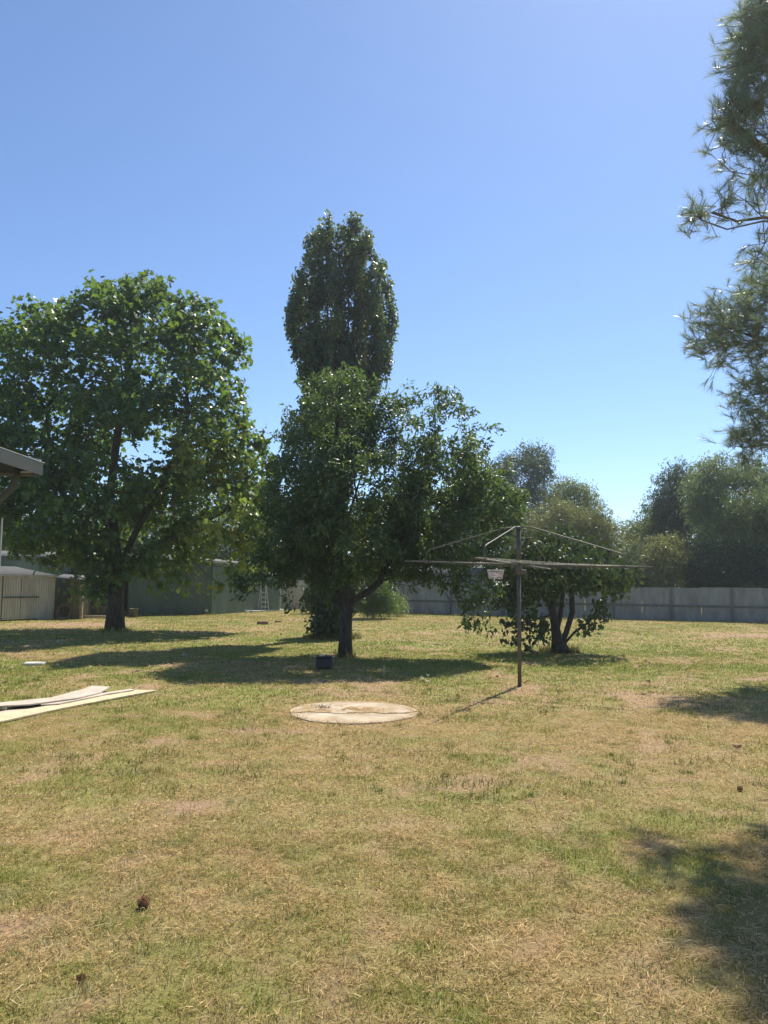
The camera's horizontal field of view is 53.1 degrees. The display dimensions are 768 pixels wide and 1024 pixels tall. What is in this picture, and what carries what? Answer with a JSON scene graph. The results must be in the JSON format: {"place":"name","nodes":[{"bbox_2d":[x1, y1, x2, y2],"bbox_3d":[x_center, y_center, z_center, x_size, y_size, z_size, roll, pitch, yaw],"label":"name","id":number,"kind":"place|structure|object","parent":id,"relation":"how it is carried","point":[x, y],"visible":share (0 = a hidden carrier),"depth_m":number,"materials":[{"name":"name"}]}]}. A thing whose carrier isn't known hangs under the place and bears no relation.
{"place":"outdoors","nodes":[
{"label":"outdoors","id":0,"kind":"place"},
{"bbox_2d":[0,607,767,1023],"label":"ground","id":1,"kind":"structure","parent":0,"point":[326,785],"depth_m":4.98,"materials":[{"name":"green plant"}]},
{"bbox_2d":[0,706,18,710],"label":"timber batten","id":2,"kind":"object","parent":1,"relation":"on","point":[5,708],"visible":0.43,"depth_m":9.44,"materials":[{"name":"wood"}]},
{"bbox_2d":[0,447,43,566],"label":"carport","id":3,"kind":"object","parent":1,"relation":"on","point":[16,466],"visible":1,"depth_m":8.96,"materials":[{"name":"metal"}]},
{"bbox_2d":[0,705,47,712],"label":"fibro offcut","id":4,"kind":"object","parent":1,"relation":"on","point":[21,709],"visible":0.33,"depth_m":9.48,"materials":[{"name":"white concrete"}]},
{"bbox_2d":[0,566,56,620],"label":"garden shed","id":5,"kind":"structure","parent":1,"relation":"on","point":[25,593],"depth_m":31.21,"materials":[{"name":"beige metal"}]},
{"bbox_2d":[1,576,21,619],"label":"door","id":6,"kind":"structure","parent":5,"relation":"in","point":[11,584],"depth_m":30.49,"materials":[{"name":"beige metal"}]},
{"bbox_2d":[20,577,39,618],"bbox_3d":[-14.405,3.489,31.262,0.060,1.710,0.835,-2,-6,27],"label":"door","id":7,"kind":"structure","parent":5,"relation":"in","point":[30,585],"depth_m":31.25,"materials":[{"name":"beige metal"}]},
{"bbox_2d":[23,661,46,665],"bbox_3d":[-6.683,2.902,14.700,0.360,0.050,0.300,2,-5,-11],"label":"paving slab","id":8,"kind":"object","parent":1,"relation":"on","point":[33,663],"depth_m":14.57,"materials":[{"name":"concrete"}]},
{"bbox_2d":[1,514,90,551],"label":"background tree","id":9,"kind":"object","parent":1,"relation":"on","point":[51,550],"visible":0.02,"depth_m":48.71,"materials":[{"name":"green plant"}]},
{"bbox_2d":[56,604,71,618],"bbox_3d":[-13.448,4.181,32.297,0.664,0.664,0.224,1,-5,0],"label":"hose coil","id":10,"kind":"object","parent":1,"relation":"on","point":[59,616],"visible":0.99,"depth_m":32.27,"materials":[{"name":"grey rubber"}]},
{"bbox_2d":[55,573,97,618],"bbox_3d":[-13.434,3.654,33.465,1.589,1.968,2.408,2,-5,-11],"label":"lean to","id":11,"kind":"object","parent":1,"relation":"on","point":[79,610],"visible":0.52,"depth_m":32.57,"materials":[{"name":"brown metal"}]},
{"bbox_2d":[0,690,156,722],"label":"fibro offcut","id":12,"kind":"object","parent":1,"relation":"on","point":[15,715],"visible":0.95,"depth_m":9.64,"materials":[{"name":"beige concrete"}]},
{"bbox_2d":[40,689,133,705],"bbox_3d":[-3.949,2.501,10.388,0.322,0.014,1.626,-3,-6,30],"label":"fibro offcut","id":13,"kind":"object","parent":12,"relation":"on","point":[88,697],"visible":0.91,"depth_m":10.31,"materials":[{"name":"white concrete"}]},
{"bbox_2d":[0,686,109,706],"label":"fibro sheet","id":14,"kind":"object","parent":13,"relation":"on","point":[87,691],"visible":1,"depth_m":10.12,"materials":[{"name":"white concrete"}]},
{"bbox_2d":[76,973,85,983],"bbox_3d":[-1.212,1.867,3.074,0.035,0.036,0.036,-14,48,-40],"label":"pine cone","id":15,"kind":"object","parent":1,"relation":"on","point":[79,978],"visible":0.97,"depth_m":3.07,"materials":[{"name":"brown plant"}]},
{"bbox_2d":[84,615,105,616],"bbox_3d":[-12.253,4.414,32.586,1.000,0.045,0.120,-1,-5,11],"label":"loose plank","id":16,"kind":"object","parent":1,"relation":"on","point":[94,616],"visible":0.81,"depth_m":32.56,"materials":[{"name":"wood"}]},
{"bbox_2d":[91,604,106,614],"bbox_3d":[-13.117,4.518,35.276,1.160,0.530,0.640,1,-5,0],"label":"timber crate","id":17,"kind":"object","parent":1,"relation":"on","point":[101,610],"visible":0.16,"depth_m":34.97,"materials":[{"name":"wood"}]},
{"bbox_2d":[77,505,158,550],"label":"background tree","id":18,"kind":"object","parent":1,"relation":"on","point":[99,524],"depth_m":52.76,"materials":[{"name":"green plant"}]},
{"bbox_2d":[1,551,263,616],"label":"green shed","id":19,"kind":"structure","parent":1,"relation":"on","point":[140,597],"depth_m":37.14,"materials":[{"name":"metal"}]},
{"bbox_2d":[129,608,138,617],"bbox_3d":[-11.159,4.504,34.252,0.420,0.400,0.414,1,-5,0],"label":"old drum","id":20,"kind":"object","parent":1,"relation":"on","point":[133,612],"visible":0.95,"depth_m":34.11,"materials":[{"name":"metal"}]},
{"bbox_2d":[0,268,286,630],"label":"plane tree","id":21,"kind":"object","parent":1,"relation":"on","point":[186,470],"visible":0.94,"depth_m":24.45,"materials":[{"name":"green plant"}]},
{"bbox_2d":[137,894,149,908],"bbox_3d":[-1.185,1.921,3.785,0.062,0.059,0.062,-11,9,-1],"label":"pine cone","id":22,"kind":"object","parent":1,"relation":"on","point":[145,901],"visible":0.97,"depth_m":3.78,"materials":[{"name":"brown plant"}]},
{"bbox_2d":[120,504,226,558],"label":"background tree","id":23,"kind":"object","parent":1,"relation":"on","point":[148,534],"visible":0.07,"depth_m":51.22,"materials":[{"name":"green plant"}]},
{"bbox_2d":[174,491,289,565],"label":"background tree","id":24,"kind":"object","parent":1,"relation":"on","point":[227,551],"visible":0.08,"depth_m":53.49,"materials":[{"name":"green plant"}]},
{"bbox_2d":[257,621,267,623],"bbox_3d":[-4.695,4.289,29.720,0.420,0.130,0.200,1,-5,-3],"label":"concrete block","id":25,"kind":"object","parent":1,"relation":"on","point":[262,622],"depth_m":29.62,"materials":[{"name":"concrete"}]},
{"bbox_2d":[245,609,283,612],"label":"concrete slab","id":26,"kind":"structure","parent":1,"relation":"on","point":[263,610],"depth_m":42.06,"materials":[{"name":"grey concrete"}]},
{"bbox_2d":[257,583,268,610],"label":"step ladder","id":27,"kind":"object","parent":26,"relation":"on","point":[265,592],"visible":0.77,"depth_m":42.01,"materials":[{"name":"metal"}]},
{"bbox_2d":[264,572,280,609],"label":"water tank","id":28,"kind":"object","parent":26,"relation":"on","point":[274,599],"visible":0.41,"depth_m":43.26,"materials":[{"name":"metal"}]},
{"bbox_2d":[238,496,310,583],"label":"background tree","id":29,"kind":"object","parent":1,"relation":"on","point":[281,560],"visible":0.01,"depth_m":54.29,"materials":[{"name":"green plant"}]},
{"bbox_2d":[280,580,305,608],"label":"cream panel fence","id":30,"kind":"object","parent":1,"relation":"on","point":[297,592],"visible":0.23,"depth_m":45.69,"materials":[{"name":"metal"}]},
{"bbox_2d":[316,655,332,668],"bbox_3d":[-1.117,2.800,14.355,0.310,0.242,0.310,1,-5,0],"label":"plastic tub","id":31,"kind":"object","parent":1,"relation":"on","point":[324,661],"visible":1,"depth_m":14.21,"materials":[{"name":"plastic"}]},
{"bbox_2d":[302,547,367,638],"bbox_3d":[-1.398,2.447,22.751,2.090,3.084,2.155,1,-5,0],"label":"sucker thicket","id":32,"kind":"object","parent":1,"relation":"on","point":[324,622],"visible":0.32,"depth_m":22.14,"materials":[{"name":"green plant"}]},
{"bbox_2d":[281,208,398,548],"bbox_3d":[-1.384,-2.936,23.426,3.713,13.382,3.151,1,-5,0],"label":"poplar tree","id":33,"kind":"object","parent":1,"relation":"on","point":[318,343],"visible":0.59,"depth_m":23.37,"materials":[{"name":"green plant"}]},
{"bbox_2d":[290,700,417,724],"bbox_3d":[-0.378,2.474,9.542,1.595,0.140,1.606,1,-5,0],"label":"concrete cover","id":34,"kind":"object","parent":1,"relation":"on","point":[348,712],"visible":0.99,"depth_m":9.44,"materials":[{"name":"beige concrete"}]},
{"bbox_2d":[227,360,530,656],"bbox_3d":[-0.078,-0.159,17.084,6.884,6.693,4.713,1,-5,0],"label":"fruit tree","id":35,"kind":"object","parent":1,"relation":"on","point":[306,539],"visible":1,"depth_m":16.40,"materials":[{"name":"green plant"}]},
{"bbox_2d":[353,557,406,618],"bbox_3d":[-0.363,3.393,35.028,2.781,3.382,2.610,1,-5,0],"label":"leafy shrub","id":36,"kind":"object","parent":1,"relation":"on","point":[381,598],"visible":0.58,"depth_m":34.66,"materials":[{"name":"green plant"}]},
{"bbox_2d":[390,590,412,616],"bbox_3d":[0.705,4.620,37.780,1.480,1.760,1.970,1,-5,0],"label":"leafy shrub","id":37,"kind":"object","parent":1,"relation":"on","point":[403,606],"visible":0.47,"depth_m":37.71,"materials":[{"name":"green plant"}]},
{"bbox_2d":[95,607,767,657],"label":"weeds","id":38,"kind":"object","parent":1,"relation":"on","point":[548,649],"visible":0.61,"depth_m":24.17,"materials":[{"name":"green plant"}]},
{"bbox_2d":[388,509,481,582],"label":"background tree","id":39,"kind":"object","parent":1,"relation":"on","point":[450,545],"depth_m":58.76,"materials":[{"name":"green plant"}]},
{"bbox_2d":[466,437,559,585],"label":"gum tree","id":40,"kind":"object","parent":1,"relation":"on","point":[529,461],"visible":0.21,"depth_m":51.48,"materials":[{"name":"green plant"}]},
{"bbox_2d":[405,526,652,686],"bbox_3d":[2.163,1.520,12.306,3.109,2.598,3.304,2,-6,-18],"label":"rotary clothesline","id":41,"kind":"object","parent":1,"relation":"on","point":[519,570],"visible":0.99,"depth_m":12.27,"materials":[{"name":"metal"}]},
{"bbox_2d":[487,559,503,579],"bbox_3d":[1.614,0.834,11.114,0.214,0.295,0.145,2,-5,-14],"label":"peg basket","id":42,"kind":"object","parent":41,"relation":"hanging from","point":[494,575],"visible":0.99,"depth_m":11.07,"materials":[{"name":"plastic"}]},
{"bbox_2d":[306,584,767,622],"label":"boundary fence","id":43,"kind":"object","parent":1,"relation":"on","point":[722,604],"visible":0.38,"depth_m":36.05,"materials":[{"name":"grey metal"}]},
{"bbox_2d":[479,523,645,653],"bbox_3d":[4.228,1.834,18.366,3.563,3.172,3.288,-4,-7,40],"label":"broadleaf tree","id":44,"kind":"object","parent":1,"relation":"on","point":[582,581],"visible":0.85,"depth_m":17.85,"materials":[{"name":"green plant"}]},
{"bbox_2d":[506,494,643,583],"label":"wattle tree","id":45,"kind":"object","parent":1,"relation":"on","point":[589,522],"visible":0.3,"depth_m":43.33,"materials":[{"name":"green plant"}]},
{"bbox_2d":[535,474,619,547],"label":"gum tree","id":46,"kind":"object","parent":1,"relation":"on","point":[576,491],"visible":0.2,"depth_m":49.83,"materials":[{"name":"green plant"}]},
{"bbox_2d":[611,539,675,587],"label":"dark shrub","id":47,"kind":"object","parent":1,"relation":"on","point":[631,554],"visible":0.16,"depth_m":40.56,"materials":[{"name":"green plant"}]},
{"bbox_2d":[616,494,693,587],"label":"gum tree","id":48,"kind":"object","parent":1,"relation":"on","point":[642,528],"visible":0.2,"depth_m":46.13,"materials":[{"name":"green plant"}]},
{"bbox_2d":[632,527,717,587],"bbox_3d":[15.046,3.029,39.226,4.954,4.733,3.880,1,-5,0],"label":"wattle bush","id":49,"kind":"object","parent":1,"relation":"on","point":[662,552],"visible":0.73,"depth_m":38.75,"materials":[{"name":"green plant"}]},
{"bbox_2d":[639,456,732,585],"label":"gum tree","id":50,"kind":"object","parent":1,"relation":"on","point":[667,490],"visible":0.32,"depth_m":45.13,"materials":[{"name":"green plant"}]},
{"bbox_2d":[673,0,767,339],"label":"pine tree","id":51,"kind":"object","parent":1,"relation":"on","point":[744,62],"visible":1,"depth_m":8.95,"materials":[{"name":"green plant"}]},
{"bbox_2d":[674,449,767,545],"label":"gum tree","id":52,"kind":"object","parent":1,"relation":"on","point":[700,501],"visible":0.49,"depth_m":40.85,"materials":[{"name":"green plant"}]},
{"bbox_2d":[674,234,767,489],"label":"pine tree","id":53,"kind":"object","parent":1,"relation":"on","point":[735,316],"visible":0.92,"depth_m":14.82,"materials":[{"name":"green plant"}]},
{"bbox_2d":[676,534,767,587],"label":"dark shrub","id":54,"kind":"object","parent":1,"relation":"on","point":[721,578],"visible":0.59,"depth_m":38.00,"materials":[{"name":"green plant"}]},
{"bbox_2d":[694,470,767,618],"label":"gum tree","id":55,"kind":"object","parent":1,"relation":"on","point":[757,505],"visible":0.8,"depth_m":38.74,"materials":[{"name":"green plant"}]},
{"bbox_2d":[732,744,741,748],"bbox_3d":[3.436,2.279,7.486,0.093,0.042,0.094,-1,-6,18],"label":"fallen leaf","id":56,"kind":"object","parent":1,"relation":"on","point":[736,746],"visible":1,"depth_m":7.46,"materials":[{"name":"brown plant"}]},
{"bbox_2d":[723,537,767,597],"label":"dark shrub","id":57,"kind":"object","parent":1,"relation":"on","point":[762,567],"visible":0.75,"depth_m":37.18,"materials":[{"name":"green plant"}]},
{"bbox_2d":[0,0,767,583],"label":"sky","id":58,"kind":"structure","parent":0,"point":[519,171],"materials":[{"name":"blue"}]},
{"bbox_2d":[389,567,493,585],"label":"neighbour shed","id":59,"kind":"structure","parent":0,"point":[475,571],"depth_m":49.81,"materials":[{"name":"metal"}]}
]}

